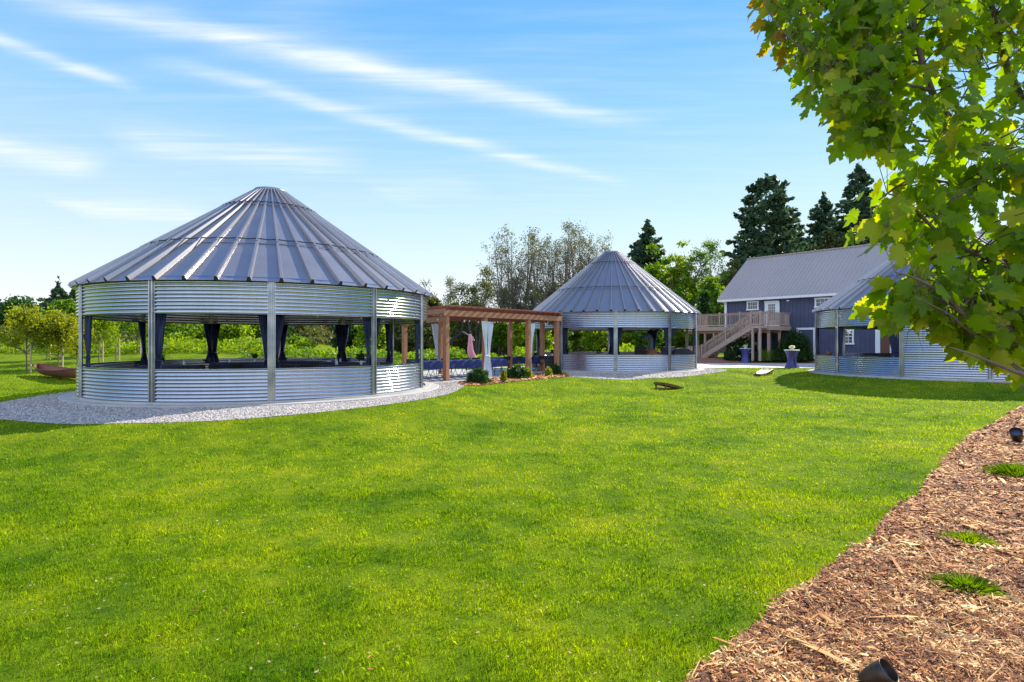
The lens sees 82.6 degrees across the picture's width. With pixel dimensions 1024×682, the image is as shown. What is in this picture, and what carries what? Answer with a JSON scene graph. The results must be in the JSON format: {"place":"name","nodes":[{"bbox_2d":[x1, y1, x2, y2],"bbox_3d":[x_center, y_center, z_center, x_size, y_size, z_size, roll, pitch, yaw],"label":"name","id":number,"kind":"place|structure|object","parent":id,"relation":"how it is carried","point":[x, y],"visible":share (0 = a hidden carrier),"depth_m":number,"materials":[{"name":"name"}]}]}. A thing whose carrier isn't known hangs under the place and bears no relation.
{"place":"outdoors","nodes":[
{"label":"outdoors","id":0,"kind":"place"},
{"bbox_2d":[423,366,544,382],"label":"patio slab","id":1,"kind":"structure","parent":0,"point":[455,377],"depth_m":28.46,"materials":[{"name":"concrete"}]},
{"bbox_2d":[400,305,562,380],"bbox_3d":[-0.469,0.088,27.996,8.585,3.103,5.607,0,0,-31],"label":"pergola","id":2,"kind":"object","parent":1,"relation":"on","point":[471,313],"visible":0.86,"depth_m":28.00,"materials":[{"name":"brown wood"}]},
{"bbox_2d":[481,321,488,369],"bbox_3d":[-1.173,0.355,25.490,0.147,2.450,0.418,0,0,40],"label":"sheer curtain","id":3,"kind":"object","parent":2,"relation":"hanging from","point":[485,327],"visible":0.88,"depth_m":25.50,"materials":[{"name":"white fabric"}]},
{"bbox_2d":[487,322,492,376],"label":"sheer curtain","id":4,"kind":"object","parent":2,"relation":"hanging from","point":[490,327],"visible":0.98,"depth_m":25.70,"materials":[{"name":"white fabric"}]},
{"bbox_2d":[0,344,1023,681],"bbox_3d":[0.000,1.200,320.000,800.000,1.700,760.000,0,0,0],"label":"lawn","id":5,"kind":"structure","parent":0,"point":[428,660],"depth_m":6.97,"materials":[{"name":"green plant"}]},
{"bbox_2d":[0,294,43,337],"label":"broadleaf tree","id":6,"kind":"object","parent":5,"relation":"on","point":[15,300],"visible":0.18,"depth_m":90.36,"materials":[{"name":"green plant"}]},
{"bbox_2d":[0,303,56,373],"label":"young maple","id":7,"kind":"object","parent":5,"relation":"on","point":[21,320],"visible":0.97,"depth_m":29.21,"materials":[{"name":"green plant"}]},
{"bbox_2d":[40,275,67,315],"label":"conifer tree","id":8,"kind":"object","parent":5,"relation":"on","point":[57,292],"visible":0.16,"depth_m":83.44,"materials":[{"name":"green plant"}]},
{"bbox_2d":[33,363,75,377],"bbox_3d":[-20.235,1.349,26.200,6.391,0.562,1.222,0,0,34],"label":"rowboat","id":9,"kind":"object","parent":5,"relation":"on","point":[50,370],"visible":0.71,"depth_m":25.98,"materials":[{"name":"brown paint"}]},
{"bbox_2d":[28,305,84,366],"bbox_3d":[-23.870,-0.120,30.498,2.625,3.536,2.255,0,0,24],"label":"young maple","id":10,"kind":"object","parent":5,"relation":"on","point":[65,332],"visible":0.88,"depth_m":30.24,"materials":[{"name":"green plant"}]},
{"bbox_2d":[42,298,75,322],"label":"broadleaf tree","id":11,"kind":"object","parent":5,"relation":"on","point":[68,306],"visible":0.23,"depth_m":68.61,"materials":[{"name":"green plant"}]},
{"bbox_2d":[68,317,96,364],"bbox_3d":[-23.951,0.070,31.979,1.928,3.099,2.130,0,0,-40],"label":"young maple","id":12,"kind":"object","parent":5,"relation":"on","point":[77,350],"visible":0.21,"depth_m":31.73,"materials":[{"name":"green plant"}]},
{"bbox_2d":[91,320,124,362],"bbox_3d":[-24.125,-0.365,34.114,2.543,3.804,2.931,0,0,-44],"label":"young maple","id":13,"kind":"object","parent":5,"relation":"on","point":[106,328],"visible":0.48,"depth_m":33.98,"materials":[{"name":"green plant"}]},
{"bbox_2d":[101,321,137,359],"bbox_3d":[-25.768,-0.808,37.863,3.736,4.134,3.787,0,0,0],"label":"young maple","id":14,"kind":"object","parent":5,"relation":"on","point":[130,325],"visible":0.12,"depth_m":37.97,"materials":[{"name":"green plant"}]},
{"bbox_2d":[138,323,203,341],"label":"broadleaf tree","id":15,"kind":"object","parent":5,"relation":"on","point":[187,330],"visible":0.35,"depth_m":51.43,"materials":[{"name":"green plant"}]},
{"bbox_2d":[0,382,464,423],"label":"gravel border","id":16,"kind":"object","parent":5,"relation":"on","point":[168,411],"visible":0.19,"depth_m":13.69,"materials":[{"name":"grey gravel"}]},
{"bbox_2d":[0,380,463,423],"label":"pebbles","id":17,"kind":"object","parent":16,"relation":"on","point":[41,404],"visible":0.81,"depth_m":14.14,"materials":[{"name":"gravel"}]},
{"bbox_2d":[58,186,438,407],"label":"round pavilion","id":18,"kind":"structure","parent":16,"relation":"on","point":[249,257],"depth_m":15.94,"materials":[{"name":"metal"}]},
{"bbox_2d":[84,315,92,366],"bbox_3d":[-11.617,0.124,16.004,0.500,1.660,0.130,0,0,38],"label":"curtain","id":19,"kind":"object","parent":18,"relation":"hanging from","point":[88,330],"visible":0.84,"depth_m":16.00,"materials":[{"name":"blue fabric"}]},
{"bbox_2d":[138,322,147,365],"bbox_3d":[-13.497,0.104,21.317,0.130,1.620,0.391,0,0,12],"label":"curtain","id":20,"kind":"object","parent":18,"relation":"hanging from","point":[142,330],"visible":0.97,"depth_m":21.29,"materials":[{"name":"blue fabric"}]},
{"bbox_2d":[155,314,166,368],"bbox_3d":[-9.021,0.124,14.916,0.391,1.660,0.130,0,0,7],"label":"curtain","id":21,"kind":"object","parent":18,"relation":"hanging from","point":[160,320],"visible":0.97,"depth_m":14.90,"materials":[{"name":"blue fabric"}]},
{"bbox_2d":[203,323,212,363],"bbox_3d":[-12.302,0.104,23.642,0.130,1.620,0.391,0,0,41],"label":"curtain","id":22,"kind":"object","parent":18,"relation":"hanging from","point":[207,331],"visible":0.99,"depth_m":23.62,"materials":[{"name":"blue fabric"}]},
{"bbox_2d":[212,324,220,362],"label":"curtain","id":23,"kind":"object","parent":18,"relation":"hanging from","point":[215,332],"visible":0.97,"depth_m":23.82,"materials":[{"name":"blue fabric"}]},
{"bbox_2d":[258,315,266,367],"bbox_3d":[-6.424,0.124,15.242,0.402,1.660,0.130,0,0,-21],"label":"curtain","id":24,"kind":"object","parent":18,"relation":"hanging from","point":[263,323],"visible":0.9,"depth_m":15.22,"materials":[{"name":"blue fabric"}]},
{"bbox_2d":[276,315,284,367],"bbox_3d":[-6.188,0.124,15.341,0.391,1.660,0.130,0,0,-25],"label":"curtain","id":25,"kind":"object","parent":18,"relation":"hanging from","point":[279,323],"visible":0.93,"depth_m":15.36,"materials":[{"name":"blue fabric"}]},
{"bbox_2d":[279,325,287,360],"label":"curtain","id":26,"kind":"object","parent":18,"relation":"hanging from","point":[282,356],"visible":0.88,"depth_m":25.19,"materials":[{"name":"blue fabric"}]},
{"bbox_2d":[335,325,341,361],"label":"curtain","id":27,"kind":"object","parent":18,"relation":"hanging from","point":[338,328],"visible":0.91,"depth_m":25.35,"materials":[{"name":"blue fabric"}]},
{"bbox_2d":[341,325,348,361],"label":"curtain","id":28,"kind":"object","parent":18,"relation":"hanging from","point":[345,329],"visible":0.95,"depth_m":25.29,"materials":[{"name":"blue fabric"}]},
{"bbox_2d":[362,317,370,365],"bbox_3d":[-4.181,0.124,16.928,0.130,1.660,0.402,0,0,38],"label":"curtain","id":29,"kind":"object","parent":18,"relation":"hanging from","point":[367,325],"visible":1,"depth_m":16.92,"materials":[{"name":"blue fabric"}]},
{"bbox_2d":[385,324,391,361],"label":"curtain","id":30,"kind":"object","parent":18,"relation":"hanging from","point":[388,337],"visible":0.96,"depth_m":24.32,"materials":[{"name":"blue fabric"}]},
{"bbox_2d":[414,320,418,362],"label":"curtain","id":31,"kind":"object","parent":18,"relation":"hanging from","point":[416,322],"visible":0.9,"depth_m":19.27,"materials":[{"name":"blue fabric"}]},
{"bbox_2d":[218,324,256,343],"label":"broadleaf tree","id":32,"kind":"object","parent":5,"relation":"on","point":[227,332],"visible":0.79,"depth_m":48.90,"materials":[{"name":"green plant"}]},
{"bbox_2d":[0,331,660,363],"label":"undergrowth","id":33,"kind":"object","parent":5,"relation":"on","point":[174,345],"visible":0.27,"depth_m":43.26,"materials":[{"name":"green plant"}]},
{"bbox_2d":[328,325,362,351],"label":"broadleaf tree","id":34,"kind":"object","parent":5,"relation":"on","point":[351,335],"visible":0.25,"depth_m":51.55,"materials":[{"name":"green plant"}]},
{"bbox_2d":[20,325,702,354],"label":"thicket","id":35,"kind":"object","parent":5,"relation":"on","point":[309,332],"visible":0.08,"depth_m":61.34,"materials":[{"name":"green plant"}]},
{"bbox_2d":[352,325,386,352],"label":"broadleaf tree","id":36,"kind":"object","parent":5,"relation":"on","point":[359,338],"visible":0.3,"depth_m":49.30,"materials":[{"name":"green plant"}]},
{"bbox_2d":[239,345,524,368],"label":"undergrowth","id":37,"kind":"object","parent":5,"relation":"on","point":[429,354],"visible":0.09,"depth_m":36.03,"materials":[{"name":"green plant"}]},
{"bbox_2d":[384,324,414,353],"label":"broadleaf tree","id":38,"kind":"object","parent":5,"relation":"on","point":[398,337],"visible":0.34,"depth_m":58.62,"materials":[{"name":"green plant"}]},
{"bbox_2d":[408,315,450,350],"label":"broadleaf tree","id":39,"kind":"object","parent":5,"relation":"on","point":[427,331],"visible":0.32,"depth_m":49.41,"materials":[{"name":"green plant"}]},
{"bbox_2d":[420,276,459,304],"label":"bare branched tree","id":40,"kind":"object","parent":5,"relation":"on","point":[450,289],"visible":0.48,"depth_m":69.86,"materials":[{"name":"grey plant"}]},
{"bbox_2d":[449,321,478,352],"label":"broadleaf tree","id":41,"kind":"object","parent":5,"relation":"on","point":[460,341],"visible":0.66,"depth_m":59.02,"materials":[{"name":"green plant"}]},
{"bbox_2d":[1,425,940,681],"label":"lawn litter","id":42,"kind":"object","parent":5,"relation":"on","point":[436,545],"visible":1,"depth_m":4.80,"materials":[{"name":"green plant"}]},
{"bbox_2d":[447,265,496,354],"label":"bare branched tree","id":43,"kind":"object","parent":5,"relation":"on","point":[487,293],"visible":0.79,"depth_m":57.94,"materials":[{"name":"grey plant"}]},
{"bbox_2d":[475,307,512,356],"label":"broadleaf tree","id":44,"kind":"object","parent":5,"relation":"on","point":[499,334],"visible":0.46,"depth_m":55.08,"materials":[{"name":"green plant"}]},
{"bbox_2d":[478,228,535,351],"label":"bare branched tree","id":45,"kind":"object","parent":5,"relation":"on","point":[500,292],"visible":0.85,"depth_m":63.62,"materials":[{"name":"grey plant"}]},
{"bbox_2d":[459,372,570,385],"bbox_3d":[0.805,1.662,25.995,2.332,0.068,9.993,0,0,31],"label":"mulch bed","id":46,"kind":"object","parent":5,"relation":"on","point":[504,381],"visible":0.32,"depth_m":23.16,"materials":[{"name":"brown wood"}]},
{"bbox_2d":[466,366,491,382],"bbox_3d":[-1.313,1.322,23.037,1.068,0.692,1.068,0,0,0],"label":"shrub","id":47,"kind":"object","parent":46,"relation":"on","point":[478,375],"visible":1,"depth_m":22.79,"materials":[{"name":"green plant"}]},
{"bbox_2d":[505,363,529,378],"bbox_3d":[0.242,1.297,25.210,1.135,0.727,1.089,0,0,0],"label":"shrub","id":48,"kind":"object","parent":46,"relation":"on","point":[517,371],"visible":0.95,"depth_m":24.97,"materials":[{"name":"green plant"}]},
{"bbox_2d":[506,322,524,352],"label":"broadleaf tree","id":49,"kind":"object","parent":5,"relation":"on","point":[518,333],"visible":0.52,"depth_m":51.52,"materials":[{"name":"green plant"}]},
{"bbox_2d":[490,224,551,309],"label":"bare branched tree","id":50,"kind":"object","parent":5,"relation":"on","point":[511,275],"visible":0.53,"depth_m":65.68,"materials":[{"name":"grey plant"}]},
{"bbox_2d":[506,227,567,309],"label":"bare branched tree","id":51,"kind":"object","parent":5,"relation":"on","point":[534,274],"visible":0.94,"depth_m":63.11,"materials":[{"name":"grey plant"}]},
{"bbox_2d":[534,330,553,351],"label":"broadleaf tree","id":52,"kind":"object","parent":5,"relation":"on","point":[549,342],"visible":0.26,"depth_m":47.18,"materials":[{"name":"green plant"}]},
{"bbox_2d":[529,233,569,302],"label":"bare branched tree","id":53,"kind":"object","parent":5,"relation":"on","point":[556,256],"visible":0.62,"depth_m":66.99,"materials":[{"name":"grey plant"}]},
{"bbox_2d":[534,218,589,294],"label":"bare branched tree","id":54,"kind":"object","parent":5,"relation":"on","point":[569,246],"visible":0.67,"depth_m":65.14,"materials":[{"name":"grey plant"}]},
{"bbox_2d":[538,220,592,290],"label":"bare branched tree","id":55,"kind":"object","parent":5,"relation":"on","point":[566,232],"visible":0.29,"depth_m":68.89,"materials":[{"name":"grey plant"}]},
{"bbox_2d":[569,331,585,351],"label":"broadleaf tree","id":56,"kind":"object","parent":5,"relation":"on","point":[577,336],"visible":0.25,"depth_m":55.37,"materials":[{"name":"green plant"}]},
{"bbox_2d":[570,225,611,275],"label":"bare branched tree","id":57,"kind":"object","parent":5,"relation":"on","point":[594,253],"visible":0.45,"depth_m":66.88,"materials":[{"name":"grey plant"}]},
{"bbox_2d":[579,331,607,351],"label":"broadleaf tree","id":58,"kind":"object","parent":5,"relation":"on","point":[593,340],"visible":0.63,"depth_m":49.25,"materials":[{"name":"green plant"}]},
{"bbox_2d":[620,331,636,351],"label":"broadleaf tree","id":59,"kind":"object","parent":5,"relation":"on","point":[626,338],"visible":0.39,"depth_m":53.26,"materials":[{"name":"green plant"}]},
{"bbox_2d":[568,368,725,379],"bbox_3d":[6.672,1.729,32.640,11.344,0.174,12.720,0,0,0],"label":"gravel border","id":60,"kind":"object","parent":5,"relation":"on","point":[637,376],"visible":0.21,"depth_m":28.46,"materials":[{"name":"grey gravel"}]},
{"bbox_2d":[531,251,703,372],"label":"round pavilion","id":61,"kind":"structure","parent":60,"relation":"on","point":[607,290],"depth_m":31.16,"materials":[{"name":"metal"}]},
{"bbox_2d":[567,367,726,379],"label":"pebbles","id":62,"kind":"object","parent":60,"relation":"on","point":[667,375],"visible":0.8,"depth_m":28.99,"materials":[{"name":"gravel"}]},
{"bbox_2d":[630,330,664,349],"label":"broadleaf tree","id":63,"kind":"object","parent":5,"relation":"on","point":[637,340],"visible":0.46,"depth_m":51.39,"materials":[{"name":"green plant"}]},
{"bbox_2d":[627,219,676,283],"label":"conifer tree","id":64,"kind":"object","parent":5,"relation":"on","point":[641,258],"visible":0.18,"depth_m":86.98,"materials":[{"name":"green plant"}]},
{"bbox_2d":[643,242,676,287],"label":"broadleaf tree","id":65,"kind":"object","parent":5,"relation":"on","point":[657,269],"visible":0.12,"depth_m":69.03,"materials":[{"name":"green plant"}]},
{"bbox_2d":[670,283,694,307],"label":"broadleaf tree","id":66,"kind":"object","parent":5,"relation":"on","point":[685,296],"visible":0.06,"depth_m":61.16,"materials":[{"name":"green plant"}]},
{"bbox_2d":[676,330,692,347],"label":"broadleaf tree","id":67,"kind":"object","parent":5,"relation":"on","point":[682,341],"visible":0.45,"depth_m":57.23,"materials":[{"name":"green plant"}]},
{"bbox_2d":[664,239,711,305],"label":"broadleaf tree","id":68,"kind":"object","parent":5,"relation":"on","point":[682,268],"visible":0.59,"depth_m":65.37,"materials":[{"name":"green plant"}]},
{"bbox_2d":[683,237,730,350],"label":"broadleaf tree","id":69,"kind":"object","parent":5,"relation":"on","point":[700,255],"visible":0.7,"depth_m":66.12,"materials":[{"name":"green plant"}]},
{"bbox_2d":[694,274,724,349],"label":"broadleaf tree","id":70,"kind":"object","parent":5,"relation":"on","point":[712,284],"visible":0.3,"depth_m":59.23,"materials":[{"name":"green plant"}]},
{"bbox_2d":[697,289,722,351],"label":"broadleaf tree","id":71,"kind":"object","parent":5,"relation":"on","point":[704,303],"visible":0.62,"depth_m":55.80,"materials":[{"name":"green plant"}]},
{"bbox_2d":[718,258,740,288],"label":"broadleaf tree","id":72,"kind":"object","parent":5,"relation":"on","point":[733,272],"visible":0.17,"depth_m":73.31,"materials":[{"name":"green plant"}]},
{"bbox_2d":[697,357,814,362],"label":"house bed","id":73,"kind":"object","parent":5,"relation":"on","point":[712,360],"depth_m":43.67,"materials":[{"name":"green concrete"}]},
{"bbox_2d":[701,311,767,360],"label":"timber stairs","id":74,"kind":"structure","parent":73,"relation":"on","point":[715,350],"depth_m":43.60,"materials":[{"name":"brown wood"}]},
{"bbox_2d":[684,310,790,360],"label":"timber deck","id":75,"kind":"structure","parent":73,"relation":"on","point":[705,329],"depth_m":45.09,"materials":[{"name":"brown wood"}]},
{"bbox_2d":[724,335,757,359],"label":"shrub","id":76,"kind":"object","parent":73,"relation":"on","point":[737,344],"visible":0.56,"depth_m":44.07,"materials":[{"name":"green plant"}]},
{"bbox_2d":[775,326,813,360],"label":"shrub","id":77,"kind":"object","parent":73,"relation":"on","point":[801,344],"visible":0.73,"depth_m":43.31,"materials":[{"name":"green plant"}]},
{"bbox_2d":[718,173,808,273],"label":"conifer tree","id":78,"kind":"object","parent":5,"relation":"on","point":[760,242],"visible":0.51,"depth_m":77.73,"materials":[{"name":"green plant"}]},
{"bbox_2d":[772,206,816,250],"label":"conifer tree","id":79,"kind":"object","parent":5,"relation":"on","point":[802,233],"visible":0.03,"depth_m":83.05,"materials":[{"name":"green plant"}]},
{"bbox_2d":[805,191,839,250],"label":"conifer tree","id":80,"kind":"object","parent":5,"relation":"on","point":[822,217],"visible":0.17,"depth_m":89.48,"materials":[{"name":"green plant"}]},
{"bbox_2d":[810,230,866,249],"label":"broadleaf tree","id":81,"kind":"object","parent":5,"relation":"on","point":[842,240],"visible":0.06,"depth_m":83.86,"materials":[{"name":"green plant"}]},
{"bbox_2d":[822,162,881,247],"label":"conifer tree","id":82,"kind":"object","parent":5,"relation":"on","point":[860,183],"visible":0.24,"depth_m":83.29,"materials":[{"name":"green plant"}]},
{"bbox_2d":[717,231,993,359],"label":"barn house","id":83,"kind":"structure","parent":5,"relation":"on","point":[798,287],"depth_m":45.43,"materials":[{"name":"grey"}]},
{"bbox_2d":[764,300,779,325],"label":"door","id":84,"kind":"structure","parent":83,"relation":"in","point":[773,306],"depth_m":46.23,"materials":[{"name":"white paint"}]},
{"bbox_2d":[796,328,815,358],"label":"door","id":85,"kind":"structure","parent":83,"relation":"in","point":[811,331],"depth_m":43.91,"materials":[{"name":"blue"}]},
{"bbox_2d":[875,329,890,352],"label":"door","id":86,"kind":"structure","parent":83,"relation":"in","point":[882,345],"depth_m":40.27,"materials":[{"name":"brown wood"}]},
{"bbox_2d":[807,232,1010,382],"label":"round pavilion","id":87,"kind":"structure","parent":5,"relation":"on","point":[914,361],"depth_m":26.69,"materials":[{"name":"metal"}]},
{"bbox_2d":[889,333,898,356],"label":"curtain","id":88,"kind":"object","parent":87,"relation":"hanging from","point":[894,342],"visible":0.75,"depth_m":25.70,"materials":[{"name":"blue fabric"}]},
{"bbox_2d":[0,0,1023,307],"label":"sky","id":89,"kind":"structure","parent":0,"point":[419,130],"materials":[{"name":"blue"}]},
{"bbox_2d":[697,363,814,367],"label":"concrete path","id":90,"kind":"structure","parent":0,"point":[750,365],"depth_m":38.92,"materials":[{"name":"grey concrete"}]},
{"bbox_2d":[784,350,799,367],"bbox_3d":[17.190,1.093,35.800,0.901,1.104,0.901,0,0,0],"label":"cocktail table","id":91,"kind":"object","parent":90,"relation":"on","point":[791,358],"visible":0.98,"depth_m":35.55,"materials":[{"name":"fabric"}]},
{"bbox_2d":[678,405,1023,681],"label":"mulch ground","id":92,"kind":"structure","parent":0,"point":[927,655],"depth_m":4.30,"materials":[{"name":"brown wood"}]},
{"bbox_2d":[857,658,898,681],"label":"landscape light","id":93,"kind":"object","parent":92,"relation":"on","point":[881,670],"visible":0.95,"depth_m":3.43,"materials":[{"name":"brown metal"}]},
{"bbox_2d":[746,0,1023,391],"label":"maple tree","id":94,"kind":"object","parent":92,"relation":"on","point":[852,64],"visible":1,"depth_m":3.32,"materials":[{"name":"green plant"}]},
{"bbox_2d":[919,569,1014,599],"bbox_3d":[3.739,1.962,4.789,0.643,0.151,0.576,0,0,41],"label":"grass tuft","id":95,"kind":"object","parent":92,"relation":"on","point":[957,580],"visible":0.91,"depth_m":4.75,"materials":[{"name":"green plant"}]},
{"bbox_2d":[934,529,1009,549],"bbox_3d":[4.647,1.980,5.920,0.568,0.116,0.628,0,0,0],"label":"grass tuft","id":96,"kind":"object","parent":92,"relation":"on","point":[965,536],"visible":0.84,"depth_m":5.89,"materials":[{"name":"green plant"}]},
{"bbox_2d":[977,460,1023,478],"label":"grass tuft","id":97,"kind":"object","parent":92,"relation":"on","point":[1014,469],"visible":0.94,"depth_m":8.82,"materials":[{"name":"green plant"}]},
{"bbox_2d":[1009,427,1022,442],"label":"landscape light","id":98,"kind":"object","parent":92,"relation":"on","point":[1016,434],"visible":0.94,"depth_m":11.63,"materials":[{"name":"brown metal"}]},
{"bbox_3d":[-3.670,1.266,25.471,1.680,0.746,0.760,0,0,-42],"label":"folding table","id":99,"kind":"object","parent":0,"visible":0},
{"bbox_2d":[406,360,442,368],"bbox_3d":[-3.670,1.049,25.471,1.786,0.358,0.865,0,0,-42],"label":"tablecloth","id":100,"kind":"object","parent":99,"relation":"on","point":[434,364],"visible":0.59,"depth_m":25.14,"materials":[{"name":"blue fabric"}]},
{"bbox_3d":[-2.411,1.266,26.613,1.680,0.746,0.760,0,0,-42],"label":"folding table","id":101,"kind":"object","parent":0,"visible":0},
{"bbox_2d":[449,359,478,368],"bbox_3d":[-2.411,1.049,26.613,1.786,0.358,0.865,0,0,-42],"label":"tablecloth","id":102,"kind":"object","parent":101,"relation":"on","point":[467,363],"visible":0.66,"depth_m":26.27,"materials":[{"name":"blue fabric"}]},
{"bbox_3d":[-11.300,1.216,19.300,1.830,0.776,0.900,0,0,-17],"label":"folding table","id":103,"kind":"object","parent":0,"visible":0},
{"bbox_2d":[134,364,204,368],"bbox_3d":[-11.300,0.984,19.300,1.936,0.358,1.005,0,0,-17],"label":"tablecloth","id":104,"kind":"object","parent":103,"relation":"on","point":[201,366],"visible":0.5,"depth_m":18.97,"materials":[{"name":"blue fabric"}]},
{"bbox_3d":[-10.200,1.216,21.900,1.830,0.776,0.900,0,0,-6],"label":"folding table","id":105,"kind":"object","parent":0,"visible":0},
{"bbox_2d":[209,362,263,368],"bbox_3d":[-10.200,0.984,21.900,1.936,0.358,1.005,0,0,-6],"label":"tablecloth","id":106,"kind":"object","parent":105,"relation":"on","point":[224,365],"visible":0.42,"depth_m":21.41,"materials":[{"name":"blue fabric"}]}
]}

